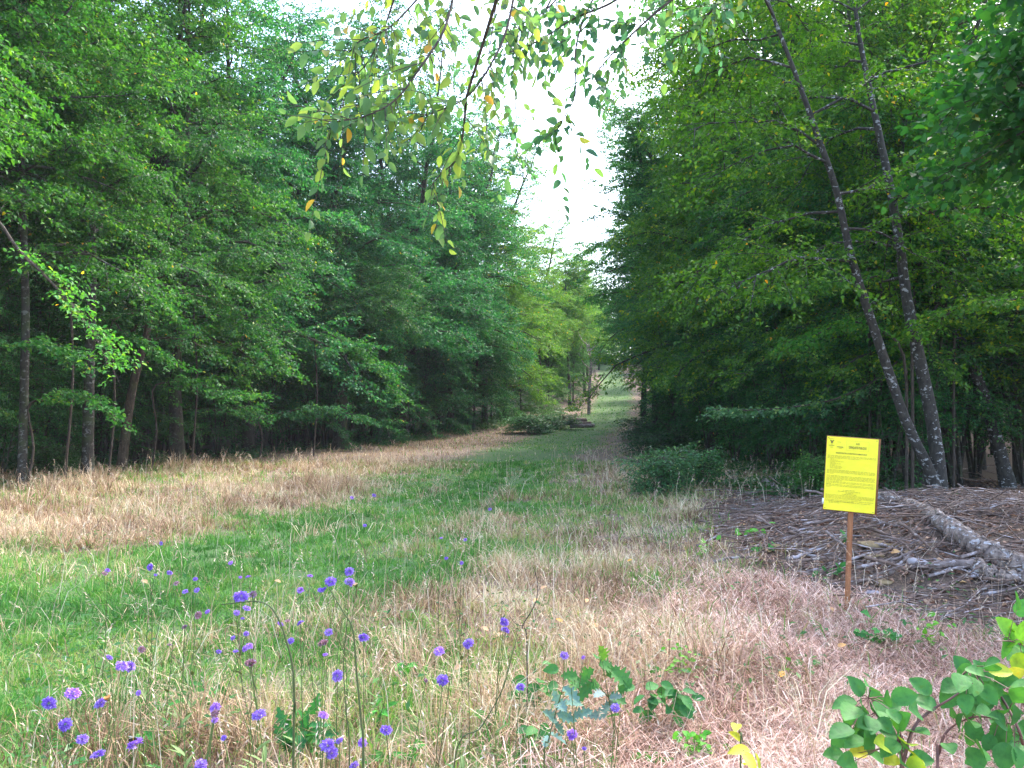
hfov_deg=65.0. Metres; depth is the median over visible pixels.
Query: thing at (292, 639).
scabious flower
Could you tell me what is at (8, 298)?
coppice tree
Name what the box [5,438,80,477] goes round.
bramble bush
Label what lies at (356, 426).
coppice tree
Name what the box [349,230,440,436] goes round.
slim tree
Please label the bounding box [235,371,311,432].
coppice tree
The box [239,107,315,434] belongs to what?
forest tree
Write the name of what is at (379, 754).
weed clump
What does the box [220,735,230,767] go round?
scabious flower
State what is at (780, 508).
fallen branch
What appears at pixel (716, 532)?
fallen branch
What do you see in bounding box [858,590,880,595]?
stone
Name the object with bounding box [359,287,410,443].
slim tree
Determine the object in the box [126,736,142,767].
scabious flower
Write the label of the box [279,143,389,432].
forest tree
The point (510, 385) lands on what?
hornbeam tree
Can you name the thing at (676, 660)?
briar
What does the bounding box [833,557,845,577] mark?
seedling
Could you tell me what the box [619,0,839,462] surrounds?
beech tree
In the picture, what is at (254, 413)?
bluish sapling
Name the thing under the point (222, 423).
coppice tree
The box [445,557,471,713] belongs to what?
scabious flower
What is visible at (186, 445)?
forest tree
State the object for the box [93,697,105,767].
scabious flower
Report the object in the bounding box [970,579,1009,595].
fallen branch
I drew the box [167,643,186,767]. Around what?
scabious flower
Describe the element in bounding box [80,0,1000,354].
sky
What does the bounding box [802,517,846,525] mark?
fallen branch
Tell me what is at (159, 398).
coppice tree
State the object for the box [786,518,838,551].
fallen branch
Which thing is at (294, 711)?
arching stalk
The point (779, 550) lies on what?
earth clod
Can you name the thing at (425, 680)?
scabious flower
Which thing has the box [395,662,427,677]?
seedling
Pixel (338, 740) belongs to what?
scabious flower
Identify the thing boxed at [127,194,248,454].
slim tree
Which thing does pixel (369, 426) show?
slim tree
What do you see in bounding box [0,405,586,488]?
undergrowth
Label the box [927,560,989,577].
fallen branch
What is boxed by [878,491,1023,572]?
fallen log
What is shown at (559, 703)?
shoot
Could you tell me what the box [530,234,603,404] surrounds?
beech tree
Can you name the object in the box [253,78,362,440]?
forest tree
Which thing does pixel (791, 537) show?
fallen branch
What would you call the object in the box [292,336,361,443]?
coppice tree
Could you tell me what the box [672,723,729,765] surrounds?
briar
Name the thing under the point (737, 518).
fallen branch
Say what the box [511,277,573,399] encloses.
hornbeam tree
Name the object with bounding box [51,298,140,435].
coppice tree
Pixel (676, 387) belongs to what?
hornbeam tree
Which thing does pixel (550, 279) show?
beech tree
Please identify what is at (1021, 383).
forest tree
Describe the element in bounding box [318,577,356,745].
scabious flower
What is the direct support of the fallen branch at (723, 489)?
on the ground at (502, 453)
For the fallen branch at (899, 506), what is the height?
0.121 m
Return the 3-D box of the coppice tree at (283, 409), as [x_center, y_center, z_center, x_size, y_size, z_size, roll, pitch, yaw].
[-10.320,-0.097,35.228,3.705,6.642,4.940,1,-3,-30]
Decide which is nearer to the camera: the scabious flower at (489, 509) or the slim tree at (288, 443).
the scabious flower at (489, 509)
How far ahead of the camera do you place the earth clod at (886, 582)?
7.51 m
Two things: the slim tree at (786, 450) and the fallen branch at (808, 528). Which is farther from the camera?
the slim tree at (786, 450)
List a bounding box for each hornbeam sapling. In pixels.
[0,221,151,386]
[0,333,100,378]
[26,387,136,484]
[63,254,200,478]
[107,319,205,474]
[151,373,279,467]
[191,292,316,462]
[313,321,426,456]
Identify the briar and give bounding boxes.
[661,638,699,678]
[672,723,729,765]
[916,612,964,651]
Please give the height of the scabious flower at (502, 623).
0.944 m
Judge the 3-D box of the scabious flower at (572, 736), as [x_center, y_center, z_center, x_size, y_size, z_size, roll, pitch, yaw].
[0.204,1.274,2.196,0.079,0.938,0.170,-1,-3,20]
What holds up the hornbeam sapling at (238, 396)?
on the ground at (502, 453)
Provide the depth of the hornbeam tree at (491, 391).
61.85 m
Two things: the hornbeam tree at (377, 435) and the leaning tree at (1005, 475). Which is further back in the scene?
the hornbeam tree at (377, 435)
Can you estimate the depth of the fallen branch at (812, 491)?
11.09 m
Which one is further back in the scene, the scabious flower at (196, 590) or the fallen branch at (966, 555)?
the fallen branch at (966, 555)
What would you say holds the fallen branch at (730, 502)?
on the ground at (502, 453)
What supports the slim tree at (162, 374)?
on the ground at (502, 453)
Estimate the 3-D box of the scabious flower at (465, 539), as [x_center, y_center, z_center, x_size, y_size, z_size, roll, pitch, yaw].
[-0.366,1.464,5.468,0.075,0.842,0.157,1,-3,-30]
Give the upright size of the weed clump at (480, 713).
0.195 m
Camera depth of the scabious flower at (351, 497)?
8.06 m
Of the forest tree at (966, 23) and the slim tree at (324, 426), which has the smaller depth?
the forest tree at (966, 23)
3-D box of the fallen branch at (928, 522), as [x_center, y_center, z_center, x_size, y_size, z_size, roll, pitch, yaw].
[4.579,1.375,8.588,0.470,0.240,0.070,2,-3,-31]
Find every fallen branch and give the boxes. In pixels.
[686,526,746,538]
[689,494,769,512]
[690,489,757,492]
[696,531,734,546]
[698,519,758,530]
[701,501,757,503]
[702,505,737,509]
[708,524,800,532]
[713,552,759,563]
[716,520,743,534]
[721,535,767,545]
[736,490,773,496]
[736,511,789,519]
[738,541,791,550]
[739,513,779,519]
[743,495,788,501]
[749,514,783,519]
[757,515,786,536]
[761,504,815,509]
[768,476,796,498]
[775,510,822,532]
[775,529,809,543]
[778,539,842,547]
[784,563,834,567]
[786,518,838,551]
[786,545,826,560]
[786,552,845,564]
[787,526,818,532]
[788,529,825,543]
[792,526,824,531]
[796,514,847,517]
[796,552,862,563]
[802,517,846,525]
[804,489,822,493]
[804,524,857,534]
[805,535,846,550]
[806,557,862,571]
[825,530,859,554]
[842,543,901,561]
[844,519,900,531]
[851,571,901,583]
[852,543,890,548]
[856,550,914,568]
[860,524,914,553]
[864,555,927,579]
[871,519,929,533]
[874,542,905,557]
[877,500,930,508]
[877,537,924,546]
[877,548,908,569]
[879,556,914,570]
[880,535,948,542]
[883,590,980,620]
[888,546,917,575]
[898,521,944,558]
[913,507,959,520]
[920,565,944,574]
[923,533,948,555]
[925,501,954,524]
[926,576,978,588]
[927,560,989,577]
[929,566,978,591]
[952,515,987,526]
[952,567,982,575]
[953,502,1008,512]
[957,483,997,504]
[959,539,1023,558]
[963,565,996,578]
[964,480,1019,488]
[966,485,1016,488]
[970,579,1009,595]
[972,558,1010,559]
[976,472,1001,488]
[980,584,1023,595]
[982,576,1021,581]
[983,488,1009,503]
[997,565,1022,568]
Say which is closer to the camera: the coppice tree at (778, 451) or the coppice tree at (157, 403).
the coppice tree at (778, 451)
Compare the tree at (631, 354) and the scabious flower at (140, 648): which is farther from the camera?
the tree at (631, 354)
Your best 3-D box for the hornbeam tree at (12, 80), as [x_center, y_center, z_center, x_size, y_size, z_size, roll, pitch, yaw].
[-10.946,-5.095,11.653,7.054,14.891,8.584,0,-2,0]
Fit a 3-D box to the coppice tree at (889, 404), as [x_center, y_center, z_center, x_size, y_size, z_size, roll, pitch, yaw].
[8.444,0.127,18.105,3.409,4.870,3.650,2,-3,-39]
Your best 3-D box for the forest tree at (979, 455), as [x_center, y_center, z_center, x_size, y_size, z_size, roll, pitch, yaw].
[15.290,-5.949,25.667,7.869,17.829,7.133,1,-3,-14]
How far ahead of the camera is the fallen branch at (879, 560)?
7.52 m
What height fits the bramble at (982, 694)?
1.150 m
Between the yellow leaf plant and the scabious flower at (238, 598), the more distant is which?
the scabious flower at (238, 598)
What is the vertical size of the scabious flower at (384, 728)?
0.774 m
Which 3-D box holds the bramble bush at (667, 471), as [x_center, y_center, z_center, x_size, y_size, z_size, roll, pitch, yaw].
[3.040,1.891,16.755,1.871,1.220,2.021,1,-3,-30]
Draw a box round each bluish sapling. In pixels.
[183,402,279,430]
[258,401,406,460]
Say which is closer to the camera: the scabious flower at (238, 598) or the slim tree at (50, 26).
the scabious flower at (238, 598)
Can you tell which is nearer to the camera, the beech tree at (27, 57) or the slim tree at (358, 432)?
the beech tree at (27, 57)
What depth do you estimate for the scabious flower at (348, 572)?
4.40 m
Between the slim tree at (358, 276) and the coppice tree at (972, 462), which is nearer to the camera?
the coppice tree at (972, 462)
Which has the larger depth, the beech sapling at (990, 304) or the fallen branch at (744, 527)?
the beech sapling at (990, 304)
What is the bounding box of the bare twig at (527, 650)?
[510,567,537,725]
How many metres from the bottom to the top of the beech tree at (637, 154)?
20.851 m
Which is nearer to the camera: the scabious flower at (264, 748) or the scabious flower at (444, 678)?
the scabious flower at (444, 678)
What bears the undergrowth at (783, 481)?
on the ground at (502, 453)
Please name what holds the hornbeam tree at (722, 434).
on the ground at (502, 453)
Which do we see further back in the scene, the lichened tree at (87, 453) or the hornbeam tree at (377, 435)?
the hornbeam tree at (377, 435)
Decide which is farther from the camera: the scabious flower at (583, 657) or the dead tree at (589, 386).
the dead tree at (589, 386)
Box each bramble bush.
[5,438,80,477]
[497,413,565,433]
[528,412,585,429]
[608,414,693,440]
[610,446,704,498]
[611,428,702,457]
[648,441,734,488]
[783,449,879,498]
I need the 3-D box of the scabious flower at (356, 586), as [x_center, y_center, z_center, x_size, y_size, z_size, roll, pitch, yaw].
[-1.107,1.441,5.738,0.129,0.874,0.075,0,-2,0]
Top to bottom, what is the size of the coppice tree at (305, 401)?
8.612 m
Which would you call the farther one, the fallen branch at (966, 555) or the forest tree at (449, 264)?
the forest tree at (449, 264)
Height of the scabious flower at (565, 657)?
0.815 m
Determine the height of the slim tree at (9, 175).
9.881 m
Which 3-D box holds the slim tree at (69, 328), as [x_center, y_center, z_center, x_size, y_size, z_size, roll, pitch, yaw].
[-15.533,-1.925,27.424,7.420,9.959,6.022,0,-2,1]
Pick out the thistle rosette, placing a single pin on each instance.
(280, 716)
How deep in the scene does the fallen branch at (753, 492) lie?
16.00 m
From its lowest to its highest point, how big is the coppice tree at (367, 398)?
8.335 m
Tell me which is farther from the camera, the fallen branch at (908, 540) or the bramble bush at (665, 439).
the bramble bush at (665, 439)
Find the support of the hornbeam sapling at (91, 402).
on the ground at (502, 453)
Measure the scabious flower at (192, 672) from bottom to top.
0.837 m
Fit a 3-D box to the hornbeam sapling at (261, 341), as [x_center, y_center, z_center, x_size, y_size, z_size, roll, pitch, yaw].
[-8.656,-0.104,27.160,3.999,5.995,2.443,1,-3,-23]
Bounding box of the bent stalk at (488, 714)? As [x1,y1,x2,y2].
[453,634,517,767]
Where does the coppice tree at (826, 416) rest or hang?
on the ground at (502, 453)
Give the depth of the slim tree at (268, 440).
36.27 m
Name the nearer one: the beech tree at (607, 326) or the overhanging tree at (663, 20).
the overhanging tree at (663, 20)
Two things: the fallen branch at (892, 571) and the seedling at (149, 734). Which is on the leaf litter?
the fallen branch at (892, 571)
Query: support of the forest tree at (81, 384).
on the ground at (502, 453)
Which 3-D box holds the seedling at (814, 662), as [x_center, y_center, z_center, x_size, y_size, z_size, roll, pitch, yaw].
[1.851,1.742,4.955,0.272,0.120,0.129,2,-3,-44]
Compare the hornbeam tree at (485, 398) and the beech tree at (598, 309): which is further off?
the beech tree at (598, 309)
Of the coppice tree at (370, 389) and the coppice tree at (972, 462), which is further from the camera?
the coppice tree at (370, 389)
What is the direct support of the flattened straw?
on the ground at (502, 453)
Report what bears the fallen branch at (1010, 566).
on the ground at (502, 453)
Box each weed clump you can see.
[167,681,239,712]
[357,739,429,766]
[364,696,398,725]
[467,709,507,734]
[599,750,673,767]
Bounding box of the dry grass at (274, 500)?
[0,372,1019,767]
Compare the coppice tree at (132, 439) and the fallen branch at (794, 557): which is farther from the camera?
the coppice tree at (132, 439)
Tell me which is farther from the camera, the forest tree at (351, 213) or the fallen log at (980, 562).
the forest tree at (351, 213)
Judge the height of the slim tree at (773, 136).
12.294 m
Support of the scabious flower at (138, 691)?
on the ground at (502, 453)
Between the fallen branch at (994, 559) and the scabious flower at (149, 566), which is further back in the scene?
the fallen branch at (994, 559)
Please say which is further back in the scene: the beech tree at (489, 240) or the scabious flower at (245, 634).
the beech tree at (489, 240)
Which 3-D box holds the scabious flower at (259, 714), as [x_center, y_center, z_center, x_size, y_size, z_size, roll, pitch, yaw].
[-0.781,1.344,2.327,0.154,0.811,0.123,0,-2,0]
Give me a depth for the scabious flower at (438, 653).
2.87 m
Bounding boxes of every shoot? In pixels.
[505,660,562,710]
[517,721,549,751]
[541,685,592,767]
[588,689,622,749]
[607,680,704,734]
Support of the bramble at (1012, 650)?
on the ground at (502, 453)
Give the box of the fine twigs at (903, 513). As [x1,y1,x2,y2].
[681,483,1023,635]
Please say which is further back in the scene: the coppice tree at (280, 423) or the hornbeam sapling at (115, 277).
the coppice tree at (280, 423)
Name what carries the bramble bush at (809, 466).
on the ground at (502, 453)
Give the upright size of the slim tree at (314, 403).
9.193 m
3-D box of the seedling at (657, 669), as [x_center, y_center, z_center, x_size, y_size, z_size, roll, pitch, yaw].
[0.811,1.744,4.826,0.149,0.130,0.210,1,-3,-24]
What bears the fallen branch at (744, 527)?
on the ground at (502, 453)
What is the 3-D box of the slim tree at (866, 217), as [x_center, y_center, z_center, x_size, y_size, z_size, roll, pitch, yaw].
[7.689,-2.218,17.271,4.944,9.621,4.120,0,-3,-7]
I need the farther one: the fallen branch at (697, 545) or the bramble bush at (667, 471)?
the bramble bush at (667, 471)
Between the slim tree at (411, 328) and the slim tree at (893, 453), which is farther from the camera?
the slim tree at (411, 328)
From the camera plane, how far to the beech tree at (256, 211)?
28.40 m
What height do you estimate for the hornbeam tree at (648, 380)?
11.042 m
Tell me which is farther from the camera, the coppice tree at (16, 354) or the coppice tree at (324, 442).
the coppice tree at (324, 442)
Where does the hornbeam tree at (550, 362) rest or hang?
on the ground at (502, 453)
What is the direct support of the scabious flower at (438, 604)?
on the ground at (502, 453)
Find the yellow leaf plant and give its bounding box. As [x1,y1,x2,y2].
[727,722,760,767]
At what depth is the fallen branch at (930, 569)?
7.47 m
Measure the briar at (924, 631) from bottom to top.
0.336 m
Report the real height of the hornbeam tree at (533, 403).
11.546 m
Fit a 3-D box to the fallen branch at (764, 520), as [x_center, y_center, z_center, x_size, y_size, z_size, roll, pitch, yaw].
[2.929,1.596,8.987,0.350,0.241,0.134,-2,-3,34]
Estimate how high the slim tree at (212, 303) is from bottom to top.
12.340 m
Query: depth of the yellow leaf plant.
1.82 m
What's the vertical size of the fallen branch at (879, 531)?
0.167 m
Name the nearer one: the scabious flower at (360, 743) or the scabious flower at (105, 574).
the scabious flower at (360, 743)
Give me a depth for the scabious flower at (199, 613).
3.48 m
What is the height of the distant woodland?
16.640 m
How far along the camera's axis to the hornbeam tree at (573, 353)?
89.84 m
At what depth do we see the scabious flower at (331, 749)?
2.20 m
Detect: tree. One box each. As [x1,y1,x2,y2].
[0,0,58,144]
[0,0,107,230]
[0,0,142,244]
[0,0,184,487]
[0,0,217,463]
[0,0,267,475]
[0,0,336,464]
[0,31,135,316]
[0,34,67,173]
[0,79,60,214]
[0,149,60,290]
[0,166,83,304]
[0,176,154,381]
[0,177,122,387]
[0,183,86,333]
[0,259,32,368]
[0,264,118,448]
[0,266,63,408]
[0,281,59,427]
[0,281,119,465]
[0,292,15,342]
[0,296,78,462]
[0,300,101,440]
[0,317,82,475]
[0,352,22,426]
[10,215,164,461]
[15,179,150,440]
[18,177,249,471]
[37,0,335,464]
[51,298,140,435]
[51,310,165,467]
[55,277,173,457]
[56,144,219,442]
[64,268,128,452]
[69,267,208,464]
[74,10,174,450]
[78,318,220,457]
[79,167,205,460]
[98,370,168,454]
[117,0,407,454]
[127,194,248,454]
[130,6,228,449]
[134,233,208,452]
[150,168,248,456]
[151,312,257,454]
[152,283,216,453]
[156,336,231,448]
[166,319,275,458]
[168,358,235,447]
[173,196,258,451]
[198,108,267,444]
[199,276,355,450]
[199,350,288,448]
[223,258,335,450]
[229,0,479,408]
[231,89,349,446]
[235,144,259,442]
[235,310,314,452]
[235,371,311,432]
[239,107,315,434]
[239,247,364,450]
[241,241,310,447]
[251,267,358,448]
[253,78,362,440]
[255,381,300,440]
[258,257,439,449]
[259,224,384,448]
[267,0,562,254]
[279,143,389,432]
[288,330,371,445]
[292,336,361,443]
[303,356,373,433]
[308,232,417,437]
[311,212,412,441]
[313,148,412,426]
[313,275,384,442]
[313,310,364,443]
[319,0,529,439]
[319,271,442,446]
[325,318,409,438]
[332,273,418,443]
[348,325,411,443]
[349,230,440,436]
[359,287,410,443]
[362,318,451,429]
[368,164,419,421]
[368,317,417,438]
[371,350,436,433]
[383,254,485,435]
[383,345,438,426]
[390,159,472,427]
[392,105,554,431]
[394,324,457,436]
[408,177,479,421]
[411,362,469,427]
[420,283,525,430]
[428,107,573,425]
[453,0,752,220]
[456,337,511,425]
[457,164,512,415]
[469,303,529,423]
[471,199,566,419]
[471,295,530,414]
[476,282,538,413]
[493,319,558,414]
[508,204,584,412]
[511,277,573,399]
[514,295,561,407]
[522,315,575,408]
[528,335,573,401]
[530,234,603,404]
[537,345,586,396]
[545,304,593,388]
[550,322,600,400]
[559,52,761,433]
[559,252,620,396]
[560,14,787,453]
[569,268,621,379]
[570,112,682,423]
[578,332,601,413]
[585,126,689,433]
[588,308,619,369]
[600,156,665,411]
[607,315,632,364]
[608,0,1023,490]
[612,295,708,442]
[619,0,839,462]
[630,278,690,431]
[631,342,681,419]
[647,248,776,450]
[650,319,742,450]
[653,293,730,441]
[669,308,768,461]
[672,0,1023,461]
[673,176,889,472]
[684,0,1023,475]
[691,218,768,460]
[692,19,876,435]
[692,240,833,469]
[702,314,814,472]
[705,266,824,463]
[710,241,865,472]
[719,252,841,473]
[723,1,887,431]
[730,0,1023,484]
[739,149,983,453]
[741,301,865,456]
[753,43,984,438]
[769,30,984,474]
[782,0,1017,453]
[784,28,1013,481]
[787,164,1023,481]
[791,78,1023,489]
[793,285,986,488]
[794,69,1023,487]
[803,304,973,468]
[814,126,1023,485]
[826,156,1023,487]
[870,23,1023,483]
[875,0,1023,275]
[923,205,1023,478]
[938,252,1023,486]
[949,0,1022,469]
[949,316,1010,445]
[958,372,1008,449]
[980,22,1023,459]
[987,242,1023,393]
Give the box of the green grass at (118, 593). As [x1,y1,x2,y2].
[0,373,1023,767]
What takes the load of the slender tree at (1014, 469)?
on the ground at (502, 453)
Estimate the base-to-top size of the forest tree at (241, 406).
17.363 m
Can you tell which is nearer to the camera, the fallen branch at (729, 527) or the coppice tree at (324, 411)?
the fallen branch at (729, 527)
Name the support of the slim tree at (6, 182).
on the ground at (502, 453)
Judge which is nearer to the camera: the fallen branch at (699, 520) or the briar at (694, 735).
the briar at (694, 735)
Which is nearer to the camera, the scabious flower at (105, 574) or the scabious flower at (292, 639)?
the scabious flower at (292, 639)
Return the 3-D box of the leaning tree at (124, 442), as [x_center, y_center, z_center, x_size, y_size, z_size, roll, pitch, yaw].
[-11.263,-1.646,23.950,5.916,9.198,5.802,0,-2,0]
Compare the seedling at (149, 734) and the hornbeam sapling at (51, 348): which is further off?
the hornbeam sapling at (51, 348)
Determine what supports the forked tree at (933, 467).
on the ground at (502, 453)
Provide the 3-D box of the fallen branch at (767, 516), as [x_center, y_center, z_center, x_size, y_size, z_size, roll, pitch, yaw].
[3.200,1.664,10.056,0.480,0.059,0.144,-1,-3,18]
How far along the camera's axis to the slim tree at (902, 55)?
19.26 m
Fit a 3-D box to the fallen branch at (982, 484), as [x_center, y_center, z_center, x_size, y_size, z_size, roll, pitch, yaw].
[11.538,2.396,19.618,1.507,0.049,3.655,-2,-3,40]
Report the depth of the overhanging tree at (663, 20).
3.87 m
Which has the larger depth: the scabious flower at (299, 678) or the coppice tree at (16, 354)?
the coppice tree at (16, 354)
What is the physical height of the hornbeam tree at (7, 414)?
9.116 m
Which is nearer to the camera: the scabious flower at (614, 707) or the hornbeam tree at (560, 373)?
the scabious flower at (614, 707)
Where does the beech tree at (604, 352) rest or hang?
on the ground at (502, 453)
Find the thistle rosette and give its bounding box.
[273,692,338,753]
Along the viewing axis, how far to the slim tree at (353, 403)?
40.83 m
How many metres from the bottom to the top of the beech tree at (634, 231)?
19.715 m
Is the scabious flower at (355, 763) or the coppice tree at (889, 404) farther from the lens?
the coppice tree at (889, 404)
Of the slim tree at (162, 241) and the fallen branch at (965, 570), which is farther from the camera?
the slim tree at (162, 241)
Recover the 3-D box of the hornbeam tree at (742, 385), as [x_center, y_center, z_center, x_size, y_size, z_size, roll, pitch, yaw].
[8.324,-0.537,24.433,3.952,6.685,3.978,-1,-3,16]
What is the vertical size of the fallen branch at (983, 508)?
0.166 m
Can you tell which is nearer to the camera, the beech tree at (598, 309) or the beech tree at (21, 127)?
the beech tree at (21, 127)
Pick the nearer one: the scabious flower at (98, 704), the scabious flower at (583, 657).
the scabious flower at (98, 704)
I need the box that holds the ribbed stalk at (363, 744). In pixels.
[329,589,364,767]
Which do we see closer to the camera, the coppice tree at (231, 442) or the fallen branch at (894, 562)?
the fallen branch at (894, 562)
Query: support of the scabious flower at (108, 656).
on the ground at (502, 453)
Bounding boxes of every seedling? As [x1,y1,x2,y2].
[136,730,171,751]
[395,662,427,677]
[561,646,632,742]
[637,666,660,682]
[697,538,706,554]
[716,522,774,539]
[751,541,774,551]
[792,659,824,672]
[812,566,834,580]
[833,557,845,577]
[840,529,846,542]
[850,609,901,652]
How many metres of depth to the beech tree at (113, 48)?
22.96 m
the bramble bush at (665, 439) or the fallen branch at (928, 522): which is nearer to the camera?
the fallen branch at (928, 522)
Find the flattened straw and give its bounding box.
[444,538,1023,767]
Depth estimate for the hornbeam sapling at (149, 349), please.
22.07 m
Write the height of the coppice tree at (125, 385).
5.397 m
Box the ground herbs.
[0,463,1023,767]
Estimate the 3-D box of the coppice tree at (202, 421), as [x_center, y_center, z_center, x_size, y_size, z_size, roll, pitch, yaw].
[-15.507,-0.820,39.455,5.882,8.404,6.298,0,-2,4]
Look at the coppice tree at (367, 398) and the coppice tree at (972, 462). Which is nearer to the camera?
the coppice tree at (972, 462)
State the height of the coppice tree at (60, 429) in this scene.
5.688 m
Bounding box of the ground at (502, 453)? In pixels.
[0,361,1023,767]
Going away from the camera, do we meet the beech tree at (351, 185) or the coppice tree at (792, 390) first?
the coppice tree at (792, 390)
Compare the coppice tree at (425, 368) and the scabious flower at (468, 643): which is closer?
the scabious flower at (468, 643)
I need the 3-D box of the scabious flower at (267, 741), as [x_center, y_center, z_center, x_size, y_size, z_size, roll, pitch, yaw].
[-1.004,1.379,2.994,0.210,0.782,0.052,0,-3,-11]
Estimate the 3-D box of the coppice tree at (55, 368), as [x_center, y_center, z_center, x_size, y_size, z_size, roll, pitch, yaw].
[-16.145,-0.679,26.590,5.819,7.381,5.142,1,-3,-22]
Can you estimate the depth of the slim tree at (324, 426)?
41.21 m
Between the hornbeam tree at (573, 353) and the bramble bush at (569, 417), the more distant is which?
the hornbeam tree at (573, 353)
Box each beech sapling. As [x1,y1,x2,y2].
[736,267,913,490]
[764,310,908,494]
[889,289,1023,347]
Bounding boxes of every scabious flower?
[41,696,64,767]
[57,717,73,767]
[64,687,81,767]
[75,734,89,767]
[89,749,104,767]
[92,568,115,698]
[92,655,117,767]
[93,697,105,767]
[102,661,135,767]
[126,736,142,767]
[136,690,145,767]
[138,646,157,767]
[140,563,156,716]
[142,571,172,712]
[145,541,162,660]
[162,581,178,747]
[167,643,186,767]
[168,588,199,737]
[174,625,192,767]
[183,609,210,767]
[186,577,199,724]
[194,758,206,767]
[205,702,221,761]
[209,631,248,767]
[216,650,271,767]
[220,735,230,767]
[228,561,249,705]
[233,591,261,752]
[233,605,258,767]
[242,643,266,767]
[247,708,266,767]
[278,619,298,767]
[287,620,334,767]
[289,574,312,754]
[311,628,332,750]
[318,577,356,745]
[318,639,328,767]
[318,711,328,767]
[320,738,337,767]
[326,567,354,714]
[331,669,342,767]
[335,737,342,767]
[346,496,353,576]
[349,524,366,635]
[349,761,358,767]
[358,633,369,766]
[358,738,367,746]
[372,494,381,582]
[380,725,392,766]
[410,678,427,767]
[430,537,445,641]
[433,647,464,767]
[435,674,451,767]
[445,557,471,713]
[457,538,466,646]
[459,638,480,767]
[484,508,491,606]
[492,601,518,767]
[514,683,524,766]
[545,652,568,767]
[567,684,577,767]
[569,655,584,767]
[610,703,621,767]
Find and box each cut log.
[566,421,590,423]
[568,418,586,421]
[570,424,594,427]
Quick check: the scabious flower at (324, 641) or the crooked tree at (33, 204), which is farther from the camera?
the crooked tree at (33, 204)
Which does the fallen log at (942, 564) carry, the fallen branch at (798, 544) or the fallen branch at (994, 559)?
the fallen branch at (994, 559)
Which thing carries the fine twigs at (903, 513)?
on the ground at (502, 453)
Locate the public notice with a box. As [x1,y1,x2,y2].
[822,435,880,611]
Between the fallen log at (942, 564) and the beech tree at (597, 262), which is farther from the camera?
the beech tree at (597, 262)
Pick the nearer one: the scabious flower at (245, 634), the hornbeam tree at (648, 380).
the scabious flower at (245, 634)
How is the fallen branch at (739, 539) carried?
on the ground at (502, 453)
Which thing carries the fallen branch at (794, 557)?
on the ground at (502, 453)
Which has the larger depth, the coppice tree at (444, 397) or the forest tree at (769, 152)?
the coppice tree at (444, 397)
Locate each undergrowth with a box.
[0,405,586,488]
[637,408,993,498]
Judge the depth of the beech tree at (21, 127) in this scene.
16.92 m
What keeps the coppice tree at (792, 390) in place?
on the ground at (502, 453)
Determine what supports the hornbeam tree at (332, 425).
on the ground at (502, 453)
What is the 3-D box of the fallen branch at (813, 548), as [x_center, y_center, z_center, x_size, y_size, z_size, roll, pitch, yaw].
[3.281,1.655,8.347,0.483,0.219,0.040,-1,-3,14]
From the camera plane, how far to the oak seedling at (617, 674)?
3.81 m
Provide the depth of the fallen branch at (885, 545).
8.11 m
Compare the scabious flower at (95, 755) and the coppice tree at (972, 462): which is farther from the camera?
the coppice tree at (972, 462)
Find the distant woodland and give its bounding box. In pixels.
[524,288,640,363]
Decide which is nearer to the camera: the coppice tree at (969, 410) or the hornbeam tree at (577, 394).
the coppice tree at (969, 410)
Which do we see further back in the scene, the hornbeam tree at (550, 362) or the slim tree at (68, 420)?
the hornbeam tree at (550, 362)
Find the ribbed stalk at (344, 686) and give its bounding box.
[343,589,349,765]
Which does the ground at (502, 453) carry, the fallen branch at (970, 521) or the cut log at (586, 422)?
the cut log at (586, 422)
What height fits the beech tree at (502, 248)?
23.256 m
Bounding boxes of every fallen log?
[761,478,816,494]
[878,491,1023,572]
[906,556,975,570]
[970,557,1023,585]
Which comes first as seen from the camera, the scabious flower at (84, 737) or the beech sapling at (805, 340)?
the scabious flower at (84, 737)
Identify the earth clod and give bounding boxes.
[764,543,801,552]
[856,541,895,549]
[862,552,885,558]
[874,578,893,585]
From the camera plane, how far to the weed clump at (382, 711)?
4.22 m
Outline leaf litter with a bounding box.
[694,478,1023,642]
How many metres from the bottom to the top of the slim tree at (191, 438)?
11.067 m
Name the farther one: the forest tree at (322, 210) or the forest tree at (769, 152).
the forest tree at (322, 210)
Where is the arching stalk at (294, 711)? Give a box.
[221,594,295,767]
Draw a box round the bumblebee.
[128,736,136,741]
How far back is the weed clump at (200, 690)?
4.33 m
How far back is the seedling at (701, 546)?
9.13 m
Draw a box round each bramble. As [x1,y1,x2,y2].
[823,676,972,767]
[936,655,1023,767]
[995,590,1023,675]
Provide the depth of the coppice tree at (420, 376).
49.25 m
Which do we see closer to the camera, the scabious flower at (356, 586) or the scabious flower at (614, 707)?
the scabious flower at (614, 707)
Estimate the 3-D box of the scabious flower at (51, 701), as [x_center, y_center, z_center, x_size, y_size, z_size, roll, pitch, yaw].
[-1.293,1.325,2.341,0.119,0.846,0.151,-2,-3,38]
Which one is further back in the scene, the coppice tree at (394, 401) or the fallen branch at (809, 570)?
the coppice tree at (394, 401)
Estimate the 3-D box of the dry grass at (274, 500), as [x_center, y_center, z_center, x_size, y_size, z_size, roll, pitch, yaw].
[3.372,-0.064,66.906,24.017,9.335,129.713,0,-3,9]
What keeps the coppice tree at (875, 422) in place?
on the ground at (502, 453)
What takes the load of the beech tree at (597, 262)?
on the ground at (502, 453)
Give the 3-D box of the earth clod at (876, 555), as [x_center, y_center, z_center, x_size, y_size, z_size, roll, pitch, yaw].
[3.680,1.734,8.082,0.370,0.092,0.225,0,-2,0]

